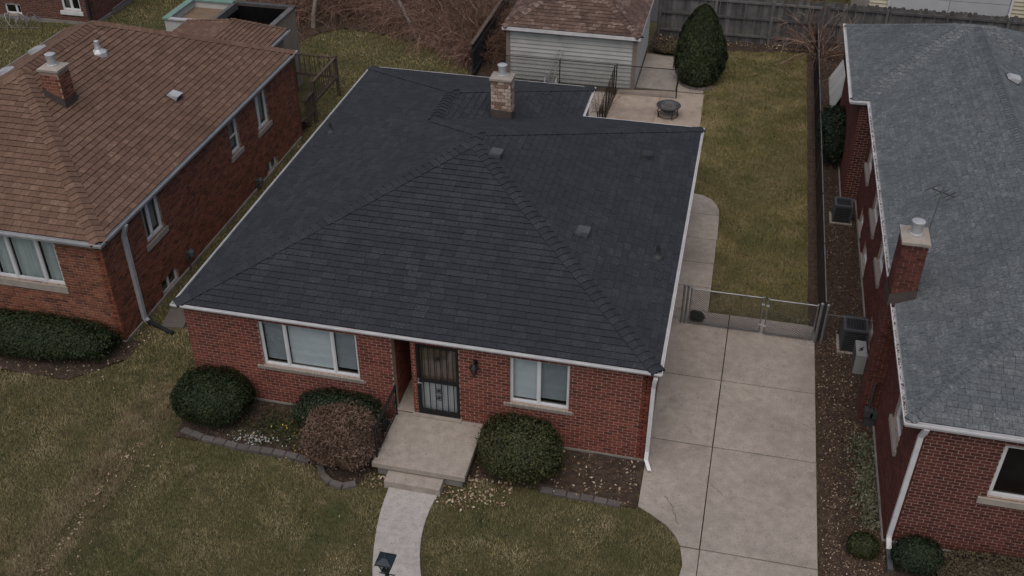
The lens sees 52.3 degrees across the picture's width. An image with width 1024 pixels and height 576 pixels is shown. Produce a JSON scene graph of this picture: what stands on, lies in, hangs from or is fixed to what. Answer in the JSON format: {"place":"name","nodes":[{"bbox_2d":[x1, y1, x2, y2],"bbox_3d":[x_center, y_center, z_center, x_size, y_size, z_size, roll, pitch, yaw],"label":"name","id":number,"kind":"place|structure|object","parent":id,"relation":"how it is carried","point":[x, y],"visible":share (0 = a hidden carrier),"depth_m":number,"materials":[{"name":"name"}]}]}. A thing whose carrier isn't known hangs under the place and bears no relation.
{"place":"outdoors","nodes":[
{"label":"outdoors","id":0,"kind":"place"},
{"bbox_2d":[0,0,470,264],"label":"yard grass","id":1,"kind":"structure","parent":0,"point":[156,22],"depth_m":43.26,"materials":[{"name":"plant"}]},
{"bbox_2d":[372,487,436,575],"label":"front walk","id":2,"kind":"structure","parent":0,"point":[403,515],"depth_m":22.12,"materials":[{"name":"concrete"}]},
{"bbox_2d":[374,551,396,575],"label":"lamp post","id":3,"kind":"object","parent":2,"relation":"on","point":[385,560],"visible":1,"depth_m":19.09,"materials":[{"name":"black metal"}]},
{"bbox_2d":[0,0,1013,575],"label":"lawn","id":4,"kind":"structure","parent":0,"point":[582,536],"depth_m":22.99,"materials":[{"name":"plant"}]},
{"bbox_2d":[0,12,40,27],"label":"wire frame","id":5,"kind":"object","parent":4,"relation":"on","point":[19,14],"visible":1,"depth_m":45.33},
{"bbox_2d":[0,0,133,24],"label":"brick building","id":6,"kind":"structure","parent":4,"relation":"on","point":[75,12],"depth_m":45.78,"materials":[{"name":"brick"}]},
{"bbox_2d":[4,3,24,16],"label":"window","id":7,"kind":"structure","parent":6,"relation":"in","point":[17,6],"depth_m":46.18,"materials":[{"name":"white glass"}]},
{"bbox_2d":[60,0,83,15],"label":"window","id":8,"kind":"structure","parent":6,"relation":"in","point":[69,3],"depth_m":45.44,"materials":[{"name":"white glass"}]},
{"bbox_2d":[0,339,140,379],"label":"planting bed","id":9,"kind":"object","parent":4,"relation":"on","point":[61,371],"visible":0.45,"depth_m":26.60,"materials":[{"name":"soil"}]},
{"bbox_2d":[0,306,134,363],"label":"evergreen hedge","id":10,"kind":"object","parent":9,"relation":"on","point":[37,334],"visible":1,"depth_m":26.46,"materials":[{"name":"green plant"}]},
{"bbox_2d":[0,322,153,382],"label":"hedge leaves","id":11,"kind":"object","parent":9,"relation":"on","point":[90,358],"visible":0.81,"depth_m":26.63,"materials":[{"name":"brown plant"}]},
{"bbox_2d":[0,379,175,575],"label":"worn grass","id":12,"kind":"structure","parent":4,"relation":"on","point":[101,461],"depth_m":23.20,"materials":[{"name":"plant"}]},
{"bbox_2d":[33,436,144,575],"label":"worn track","id":13,"kind":"structure","parent":4,"relation":"on","point":[88,508],"depth_m":22.67,"materials":[{"name":"soil"}]},
{"bbox_2d":[37,441,167,575],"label":"rut leaves","id":14,"kind":"object","parent":4,"relation":"on","point":[102,486],"visible":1,"depth_m":22.70,"materials":[{"name":"brown plant"}]},
{"bbox_2d":[52,410,183,575],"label":"worn track","id":15,"kind":"structure","parent":4,"relation":"on","point":[86,539],"depth_m":22.96,"materials":[{"name":"soil"}]},
{"bbox_2d":[0,18,302,342],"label":"brick house","id":16,"kind":"structure","parent":4,"relation":"on","point":[188,130],"depth_m":28.62,"materials":[{"name":"brown"}]},
{"bbox_2d":[0,236,69,293],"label":"window","id":17,"kind":"structure","parent":16,"relation":"in","point":[28,252],"depth_m":26.78,"materials":[{"name":"glass"}]},
{"bbox_2d":[140,195,168,251],"bbox_3d":[-9.705,-1.805,27.953,0.287,1.250,1.100,8,36,10],"label":"window","id":18,"kind":"structure","parent":16,"relation":"in","point":[148,208],"depth_m":28.08,"materials":[{"name":"white glass"}]},
{"bbox_2d":[227,118,244,162],"bbox_3d":[-8.564,-4.585,31.968,0.238,1.210,0.830,8,36,10],"label":"window","id":19,"kind":"structure","parent":16,"relation":"in","point":[242,149],"depth_m":32.13,"materials":[{"name":"white glass"}]},
{"bbox_2d":[254,90,272,137],"bbox_3d":[-8.141,-5.671,33.607,0.287,1.330,1.050,8,36,10],"label":"window","id":20,"kind":"structure","parent":16,"relation":"in","point":[257,102],"depth_m":33.74,"materials":[{"name":"white glass"}]},
{"bbox_2d":[162,308,185,328],"bbox_3d":[-9.060,0.835,28.196,0.600,0.080,0.840,1,35,1],"label":"paving stone","id":21,"kind":"object","parent":4,"relation":"on","point":[173,321],"visible":0.79,"depth_m":28.11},
{"bbox_2d":[162,0,303,87],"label":"roofless addition","id":22,"kind":"structure","parent":4,"relation":"on","point":[279,15],"depth_m":39.24,"materials":[{"name":"white"}]},
{"bbox_2d":[173,400,304,454],"bbox_3d":[-6.178,3.192,24.829,3.250,0.033,1.730,8,36,10],"label":"planting bed","id":23,"kind":"object","parent":4,"relation":"on","point":[202,428],"visible":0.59,"depth_m":24.65,"materials":[{"name":"soil"}]},
{"bbox_2d":[166,364,259,428],"bbox_3d":[-7.112,2.531,24.828,2.087,1.202,1.852,8,36,10],"label":"boxwood shrub","id":24,"kind":"object","parent":23,"relation":"on","point":[211,397],"visible":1,"depth_m":24.34,"materials":[{"name":"green plant"}]},
{"bbox_2d":[218,403,312,461],"bbox_3d":[-5.439,3.265,24.671,4.073,0.106,2.296,8,36,10],"label":"bed cover","id":25,"kind":"object","parent":23,"relation":"on","point":[281,429],"visible":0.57,"depth_m":24.59,"materials":[{"name":"plant"}]},
{"bbox_2d":[178,401,367,486],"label":"bed leaves","id":26,"kind":"object","parent":23,"relation":"on","point":[276,441],"visible":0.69,"depth_m":24.36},
{"bbox_2d":[180,427,310,464],"bbox_3d":[-6.202,3.682,24.143,3.336,0.176,0.262,10,37,14],"label":"garden edging","id":27,"kind":"object","parent":4,"relation":"on","point":[259,450],"visible":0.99,"depth_m":24.04,"materials":[{"name":"stone"}]},
{"bbox_2d":[293,53,340,123],"bbox_3d":[-7.788,-7.159,38.142,1.810,1.620,3.400,8,36,10],"label":"wooden railing","id":28,"kind":"object","parent":4,"relation":"on","point":[315,100],"visible":0.93,"depth_m":38.34,"materials":[{"name":"brown wood"}]},
{"bbox_2d":[317,464,356,490],"bbox_3d":[-3.980,4.277,23.299,1.131,0.179,0.403,20,40,26],"label":"garden edging","id":29,"kind":"object","parent":4,"relation":"on","point":[326,479],"visible":0.98,"depth_m":23.15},
{"bbox_2d":[288,384,388,431],"bbox_3d":[-4.028,2.934,24.380,2.374,1.068,1.419,8,36,10],"label":"yew shrub","id":30,"kind":"object","parent":4,"relation":"on","point":[302,407],"visible":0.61,"depth_m":24.24,"materials":[{"name":"green plant"}]},
{"bbox_2d":[305,420,390,483],"bbox_3d":[-3.808,3.682,24.136,1.750,0.034,2.330,8,36,10],"label":"planting bed","id":31,"kind":"object","parent":4,"relation":"on","point":[344,473],"visible":0.26,"depth_m":23.49,"materials":[{"name":"soil"}]},
{"bbox_2d":[295,398,387,470],"bbox_3d":[-3.872,3.271,23.502,2.082,1.523,1.780,8,36,10],"label":"dried shrub","id":32,"kind":"object","parent":31,"relation":"on","point":[337,433],"visible":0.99,"depth_m":23.05,"materials":[{"name":"brown plant"}]},
{"bbox_2d":[262,0,510,74],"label":"back bed","id":33,"kind":"object","parent":4,"relation":"on","point":[353,26],"visible":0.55,"depth_m":45.47,"materials":[{"name":"soil"}]},
{"bbox_2d":[240,0,341,44],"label":"bare shrub","id":34,"kind":"object","parent":33,"relation":"on","point":[296,12],"visible":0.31,"depth_m":45.07,"materials":[{"name":"brown plant"}]},
{"bbox_2d":[263,0,371,24],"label":"bare shrub","id":35,"kind":"object","parent":33,"relation":"on","point":[318,9],"visible":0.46,"depth_m":45.74,"materials":[{"name":"brown plant"}]},
{"bbox_2d":[311,0,346,27],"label":"dead tree","id":36,"kind":"object","parent":33,"relation":"on","point":[313,13],"visible":0.96,"depth_m":45.07,"materials":[{"name":"brown wood"}]},
{"bbox_2d":[300,0,398,31],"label":"bare shrub","id":37,"kind":"object","parent":33,"relation":"on","point":[351,5],"visible":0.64,"depth_m":45.78,"materials":[{"name":"brown plant"}]},
{"bbox_2d":[237,0,466,61],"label":"thicket leaves","id":38,"kind":"object","parent":33,"relation":"on","point":[347,25],"visible":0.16,"depth_m":45.41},
{"bbox_2d":[323,0,432,35],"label":"bare shrub","id":39,"kind":"object","parent":33,"relation":"on","point":[368,12],"visible":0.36,"depth_m":45.71,"materials":[{"name":"brown plant"}]},
{"bbox_2d":[337,0,469,45],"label":"bare shrub","id":40,"kind":"object","parent":33,"relation":"on","point":[385,7],"visible":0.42,"depth_m":44.70,"materials":[{"name":"brown plant"}]},
{"bbox_2d":[361,0,500,60],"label":"bare shrub","id":41,"kind":"object","parent":33,"relation":"on","point":[406,23],"visible":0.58,"depth_m":43.89,"materials":[{"name":"brown plant"}]},
{"bbox_2d":[369,0,515,55],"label":"bare shrub","id":42,"kind":"object","parent":33,"relation":"on","point":[469,27],"visible":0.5,"depth_m":43.72,"materials":[{"name":"brown plant"}]},
{"bbox_2d":[385,0,503,68],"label":"bare shrub","id":43,"kind":"object","parent":33,"relation":"on","point":[443,44],"visible":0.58,"depth_m":42.96,"materials":[{"name":"brown plant"}]},
{"bbox_2d":[394,0,517,32],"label":"bare shrub","id":44,"kind":"object","parent":33,"relation":"on","point":[456,8],"visible":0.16,"depth_m":44.50,"materials":[{"name":"brown plant"}]},
{"bbox_2d":[397,0,516,68],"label":"bare shrub","id":45,"kind":"object","parent":33,"relation":"on","point":[474,26],"visible":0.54,"depth_m":43.09,"materials":[{"name":"brown plant"}]},
{"bbox_2d":[406,0,515,48],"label":"bare shrub","id":46,"kind":"object","parent":33,"relation":"on","point":[481,19],"visible":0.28,"depth_m":43.82,"materials":[{"name":"brown plant"}]},
{"bbox_2d":[430,13,505,74],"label":"bare shrub","id":47,"kind":"object","parent":33,"relation":"on","point":[465,55],"visible":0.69,"depth_m":42.13,"materials":[{"name":"brown plant"}]},
{"bbox_2d":[372,411,483,496],"bbox_3d":[-1.920,3.814,23.761,2.140,0.520,2.065,8,36,10],"label":"concrete porch","id":48,"kind":"object","parent":4,"relation":"on","point":[425,455],"visible":0.91,"depth_m":23.44,"materials":[{"name":"concrete"}]},
{"bbox_2d":[373,384,397,457],"bbox_3d":[-2.858,3.002,23.659,0.056,0.945,1.496,8,36,10],"label":"iron railing","id":49,"kind":"object","parent":48,"relation":"on","point":[393,391],"visible":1,"depth_m":23.60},
{"bbox_2d":[170,63,704,471],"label":"brick house","id":50,"kind":"structure","parent":4,"relation":"on","point":[454,248],"depth_m":24.67,"materials":[{"name":"brick"}]},
{"bbox_2d":[258,321,359,376],"bbox_3d":[-4.682,1.378,24.279,2.400,1.300,0.132,8,36,10],"label":"window","id":51,"kind":"structure","parent":50,"relation":"in","point":[317,354],"depth_m":24.36,"materials":[{"name":"grey glass"}]},
{"bbox_2d":[419,347,455,382],"bbox_3d":[-1.660,1.672,23.655,0.934,1.100,0.030,8,36,10],"label":"inner door","id":52,"kind":"structure","parent":50,"relation":"in","point":[424,350],"depth_m":23.70,"materials":[{"name":"wood"}]},
{"bbox_2d":[415,343,460,418],"bbox_3d":[-1.692,2.156,23.811,1.000,2.070,0.141,8,36,10],"label":"security door","id":53,"kind":"structure","parent":50,"relation":"in","point":[425,410],"depth_m":23.86,"materials":[{"name":"black metal"}]},
{"bbox_2d":[510,358,569,408],"bbox_3d":[0.636,2.079,23.287,1.350,1.300,0.132,8,36,10],"label":"window","id":54,"kind":"structure","parent":50,"relation":"in","point":[557,388],"depth_m":23.36,"materials":[{"name":"grey glass"}]},
{"bbox_2d":[470,0,508,75],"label":"dark board fence","id":55,"kind":"object","parent":4,"relation":"on","point":[476,44],"visible":0.61,"depth_m":41.88,"materials":[{"name":"brown wood"}]},
{"bbox_2d":[476,31,505,76],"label":"back bed","id":56,"kind":"object","parent":4,"relation":"on","point":[484,72],"visible":0.2,"depth_m":42.05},
{"bbox_2d":[544,49,562,83],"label":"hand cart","id":57,"kind":"object","parent":4,"relation":"on","point":[547,73],"visible":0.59,"depth_m":40.23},
{"bbox_2d":[467,446,643,507],"bbox_3d":[0.998,4.086,23.567,3.830,0.035,1.550,8,36,10],"label":"planting bed","id":58,"kind":"object","parent":4,"relation":"on","point":[570,476],"visible":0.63,"depth_m":23.35,"materials":[{"name":"soil"}]},
{"bbox_2d":[362,449,638,510],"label":"fallen leaves","id":59,"kind":"object","parent":58,"relation":"on","point":[483,495],"visible":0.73,"depth_m":23.06,"materials":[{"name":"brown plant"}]},
{"bbox_2d":[473,406,567,486],"bbox_3d":[0.204,3.547,23.291,2.150,1.320,1.808,8,36,10],"label":"boxwood shrub","id":60,"kind":"object","parent":58,"relation":"on","point":[513,446],"visible":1,"depth_m":22.81,"materials":[{"name":"green plant"}]},
{"bbox_2d":[504,54,615,91],"bbox_3d":[1.825,-8.148,39.924,4.406,1.375,0.056,7,36,10],"label":"chain link fence","id":61,"kind":"object","parent":4,"relation":"on","point":[559,74],"visible":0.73,"depth_m":39.81,"materials":[{"name":"grey metal"}]},
{"bbox_2d":[500,0,653,89],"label":"garage","id":62,"kind":"structure","parent":4,"relation":"on","point":[615,32],"depth_m":39.81,"materials":[{"name":"plastic"}]},
{"bbox_2d":[540,486,620,508],"bbox_3d":[1.495,4.599,22.889,1.799,0.127,0.175,8,36,12],"label":"garden edging","id":63,"kind":"object","parent":4,"relation":"on","point":[582,497],"visible":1,"depth_m":22.84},
{"bbox_2d":[597,65,615,117],"bbox_3d":[3.406,-6.684,37.859,0.053,1.270,4.138,8,36,10],"label":"iron fence","id":64,"kind":"object","parent":4,"relation":"on","point":[607,101],"visible":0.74,"depth_m":38.18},
{"bbox_2d":[589,53,703,116],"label":"garden pad","id":65,"kind":"object","parent":4,"relation":"on","point":[658,61],"visible":0.45,"depth_m":41.02,"materials":[{"name":"concrete"}]},
{"bbox_2d":[589,79,625,113],"bbox_3d":[3.545,-7.144,38.239,2.343,1.668,1.828,-13,37,-17],"label":"climbing shrub","id":66,"kind":"object","parent":65,"relation":"on","point":[595,105],"visible":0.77,"depth_m":38.35,"materials":[{"name":"brown plant"}]},
{"bbox_2d":[679,82,711,90],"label":"garden edging","id":67,"kind":"object","parent":65,"relation":"on","point":[693,88],"visible":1,"depth_m":40.18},
{"bbox_2d":[653,39,677,54],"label":"leaf pile","id":68,"kind":"object","parent":4,"relation":"on","point":[666,46],"visible":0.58,"depth_m":42.81,"materials":[{"name":"brown plant"}]},
{"bbox_2d":[673,3,728,87],"bbox_3d":[7.293,-9.359,39.985,2.116,3.182,2.118,8,36,10],"label":"arborvitae tree","id":69,"kind":"object","parent":4,"relation":"on","point":[700,54],"visible":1,"depth_m":39.42,"materials":[{"name":"green plant"}]},
{"bbox_2d":[649,32,807,52],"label":"back bed","id":70,"kind":"object","parent":4,"relation":"on","point":[735,46],"visible":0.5,"depth_m":43.59,"materials":[{"name":"soil"}]},
{"bbox_2d":[765,0,871,85],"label":"bare shrub","id":71,"kind":"object","parent":70,"relation":"on","point":[828,54],"visible":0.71,"depth_m":42.27,"materials":[{"name":"brown plant"}]},
{"bbox_2d":[656,0,825,47],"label":"board fence","id":72,"kind":"object","parent":4,"relation":"on","point":[669,29],"visible":0.76,"depth_m":43.43,"materials":[{"name":"grey wood"}]},
{"bbox_2d":[807,50,815,326],"bbox_3d":[10.187,-4.397,35.633,0.180,0.110,19.400,8,36,10],"label":"edge board","id":73,"kind":"object","parent":4,"relation":"on","point":[811,277],"visible":0.79,"depth_m":33.32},
{"bbox_2d":[819,304,830,343],"bbox_3d":[8.076,0.989,26.966,0.086,1.430,0.082,8,36,10],"label":"gate post","id":74,"kind":"object","parent":4,"relation":"on","point":[825,322],"visible":1,"depth_m":26.88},
{"bbox_2d":[811,49,895,575],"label":"mulch strip","id":75,"kind":"object","parent":4,"relation":"on","point":[821,440],"visible":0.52,"depth_m":25.44,"materials":[{"name":"soil"}]},
{"bbox_2d":[813,21,827,338],"bbox_3d":[10.309,-4.738,35.106,0.062,1.375,20.062,8,36,10],"label":"chain link fence","id":76,"kind":"object","parent":75,"relation":"on","point":[821,268],"visible":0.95,"depth_m":32.32,"materials":[{"name":"galvanized grey metal"}]},
{"bbox_2d":[815,103,846,162],"bbox_3d":[11.015,-5.319,35.452,1.335,1.744,3.161,8,36,10],"label":"yew shrub","id":77,"kind":"object","parent":75,"relation":"on","point":[833,120],"visible":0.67,"depth_m":34.67,"materials":[{"name":"green plant"}]},
{"bbox_2d":[829,65,844,90],"bbox_3d":[12.464,-8.058,40.026,0.440,0.850,0.609,8,36,10],"label":"leaning board","id":78,"kind":"object","parent":75,"relation":"on","point":[837,76],"visible":1,"depth_m":40.00,"materials":[{"name":"white"}]},
{"bbox_2d":[829,71,844,96],"bbox_3d":[12.321,-7.712,39.503,0.440,0.890,0.577,8,36,10],"label":"leaning board","id":79,"kind":"object","parent":75,"relation":"on","point":[836,84],"visible":0.92,"depth_m":39.49,"materials":[{"name":"white"}]},
{"bbox_2d":[829,77,844,103],"bbox_3d":[12.184,-7.382,39.002,0.440,0.930,0.574,8,36,10],"label":"leaning board","id":80,"kind":"object","parent":75,"relation":"on","point":[836,91],"visible":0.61,"depth_m":38.98,"materials":[{"name":"white"}]},
{"bbox_2d":[829,196,853,225],"bbox_3d":[10.187,-2.354,32.209,0.670,0.730,0.670,8,36,10],"label":"air conditioner","id":81,"kind":"object","parent":75,"relation":"on","point":[841,211],"visible":1,"depth_m":32.04,"materials":[{"name":"metal"}]},
{"bbox_2d":[836,314,868,354],"bbox_3d":[8.844,1.250,27.030,0.740,0.830,0.770,8,36,10],"label":"air conditioner","id":82,"kind":"object","parent":75,"relation":"on","point":[852,330],"visible":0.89,"depth_m":26.82,"materials":[{"name":"metal"}]},
{"bbox_2d":[818,49,886,575],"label":"mulch leaves","id":83,"kind":"object","parent":75,"relation":"on","point":[841,436],"visible":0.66,"depth_m":25.18,"materials":[{"name":"plant"}]},
{"bbox_2d":[851,340,866,374],"bbox_3d":[8.770,1.784,26.373,0.267,0.676,0.630,8,36,10],"label":"utility cabinet","id":84,"kind":"object","parent":75,"relation":"on","point":[859,357],"visible":1,"depth_m":26.16,"materials":[{"name":"grey plastic"}]},
{"bbox_2d":[844,431,882,530],"bbox_3d":[7.827,4.234,23.302,0.797,0.116,3.082,8,36,10],"label":"ivy cover","id":85,"kind":"object","parent":75,"relation":"on","point":[868,471],"visible":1,"depth_m":23.19,"materials":[{"name":"plant"}]},
{"bbox_2d":[846,530,880,559],"bbox_3d":[7.252,5.303,21.528,0.707,0.478,0.658,8,36,10],"label":"boxwood shrub","id":86,"kind":"object","parent":75,"relation":"on","point":[863,545],"visible":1,"depth_m":21.36,"materials":[{"name":"green plant"}]},
{"bbox_2d":[820,2,1023,50],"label":"board fence","id":87,"kind":"object","parent":4,"relation":"on","point":[1015,23],"visible":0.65,"depth_m":42.03,"materials":[{"name":"grey wood"}]},
{"bbox_2d":[894,544,955,575],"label":"front bed","id":88,"kind":"object","parent":4,"relation":"on","point":[903,573],"visible":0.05,"depth_m":21.16,"materials":[{"name":"soil"}]},
{"bbox_2d":[890,534,945,575],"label":"dark shrub","id":89,"kind":"object","parent":88,"relation":"on","point":[917,554],"visible":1,"depth_m":20.89,"materials":[{"name":"green plant"}]},
{"bbox_2d":[934,547,1023,575],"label":"dry hedge","id":90,"kind":"object","parent":88,"relation":"on","point":[963,563],"visible":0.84,"depth_m":20.80,"materials":[{"name":"brown plant"}]},
{"bbox_2d":[838,23,1023,572],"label":"brick house","id":91,"kind":"structure","parent":4,"relation":"on","point":[940,405],"depth_m":23.40,"materials":[{"name":"grey"}]},
{"bbox_2d":[864,152,872,185],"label":"window","id":92,"kind":"structure","parent":91,"relation":"in","point":[871,159],"depth_m":31.51,"materials":[{"name":"white glass"}]},
{"bbox_2d":[868,196,877,239],"bbox_3d":[10.106,-2.267,28.806,0.190,1.280,1.500,8,36,10],"label":"window","id":93,"kind":"structure","parent":91,"relation":"in","point":[876,205],"depth_m":29.22,"materials":[{"name":"white glass"}]},
{"bbox_2d":[873,247,883,288],"bbox_3d":[9.549,-0.860,26.817,0.190,1.280,1.300,8,36,10],"label":"window","id":94,"kind":"structure","parent":91,"relation":"in","point":[875,264],"depth_m":27.24,"materials":[{"name":"white glass"}]},
{"bbox_2d":[888,403,901,456],"bbox_3d":[8.157,2.660,21.843,0.190,1.280,1.200,8,36,10],"label":"window","id":95,"kind":"structure","parent":91,"relation":"in","point":[891,421],"depth_m":22.22,"materials":[{"name":"white glass"}]},
{"bbox_2d":[925,184,960,231],"bbox_3d":[9.086,-1.288,22.506,0.481,2.103,0.533,-20,40,-26],"label":"television antenna","id":96,"kind":"object","parent":91,"relation":"attached to","point":[940,198],"visible":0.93,"depth_m":22.07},
{"bbox_2d":[976,446,1023,509],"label":"window","id":97,"kind":"structure","parent":91,"relation":"in","point":[1010,467],"depth_m":20.58,"materials":[{"name":"black glass"}]},
{"bbox_2d":[606,89,703,126],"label":"patio","id":98,"kind":"structure","parent":0,"point":[638,107],"depth_m":38.80,"materials":[{"name":"concrete"}]},
{"bbox_2d":[615,64,678,98],"bbox_3d":[5.077,-7.748,39.359,2.361,1.375,0.060,6,36,9],"label":"chain link fence","id":99,"kind":"object","parent":98,"relation":"on","point":[640,76],"visible":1,"depth_m":39.31,"materials":[{"name":"grey metal"}]},
{"bbox_2d":[656,100,680,120],"bbox_3d":[5.715,-6.526,38.142,0.900,0.516,0.900,8,36,10],"label":"fire pit","id":100,"kind":"object","parent":98,"relation":"on","point":[669,106],"visible":1,"depth_m":38.06,"materials":[{"name":"grey metal"}]},
{"bbox_2d":[674,193,718,311],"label":"side walk","id":101,"kind":"structure","parent":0,"point":[697,264],"depth_m":30.84,"materials":[{"name":"concrete"}]},
{"bbox_2d":[637,308,817,575],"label":"driveway","id":102,"kind":"structure","parent":0,"point":[737,494],"depth_m":24.05,"materials":[{"name":"concrete"}]},
{"bbox_2d":[684,284,690,323],"bbox_3d":[4.638,0.476,27.691,0.076,1.430,0.072,8,36,10],"label":"gate post","id":103,"kind":"object","parent":102,"relation":"on","point":[687,299],"visible":1,"depth_m":27.61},
{"bbox_2d":[687,287,765,331],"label":"chain link gate","id":104,"kind":"structure","parent":103,"relation":"attached to","point":[741,295],"depth_m":27.45,"materials":[{"name":"metal"}]},
{"bbox_2d":[813,303,824,343],"bbox_3d":[7.935,0.958,27.009,0.096,1.430,0.091,8,36,10],"label":"gate post","id":105,"kind":"object","parent":102,"relation":"on","point":[818,322],"visible":1,"depth_m":26.93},
{"bbox_2d":[763,298,819,339],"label":"chain link gate","id":106,"kind":"structure","parent":105,"relation":"attached to","point":[789,302],"depth_m":27.12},
{"bbox_2d":[694,50,810,324],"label":"back grass","id":107,"kind":"structure","parent":0,"point":[757,79],"depth_m":34.95,"materials":[{"name":"plant"}]},
{"bbox_2d":[511,0,1023,35],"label":"alley","id":108,"kind":"structure","parent":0,"point":[654,14],"depth_m":46.60,"materials":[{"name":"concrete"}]},
{"bbox_2d":[850,0,1023,17],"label":"garage","id":109,"kind":"structure","parent":0,"point":[1009,8],"depth_m":46.57,"materials":[{"name":"beige"}]},
{"bbox_2d":[890,0,949,12],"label":"door panel","id":110,"kind":"structure","parent":109,"relation":"in","point":[938,5],"depth_m":46.92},
{"bbox_2d":[948,1,1009,16],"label":"door panel","id":111,"kind":"structure","parent":109,"relation":"in","point":[956,6],"depth_m":46.46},
{"bbox_2d":[951,0,1010,4],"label":"door panel","id":112,"kind":"structure","parent":109,"relation":"in","point":[1003,2],"depth_m":46.20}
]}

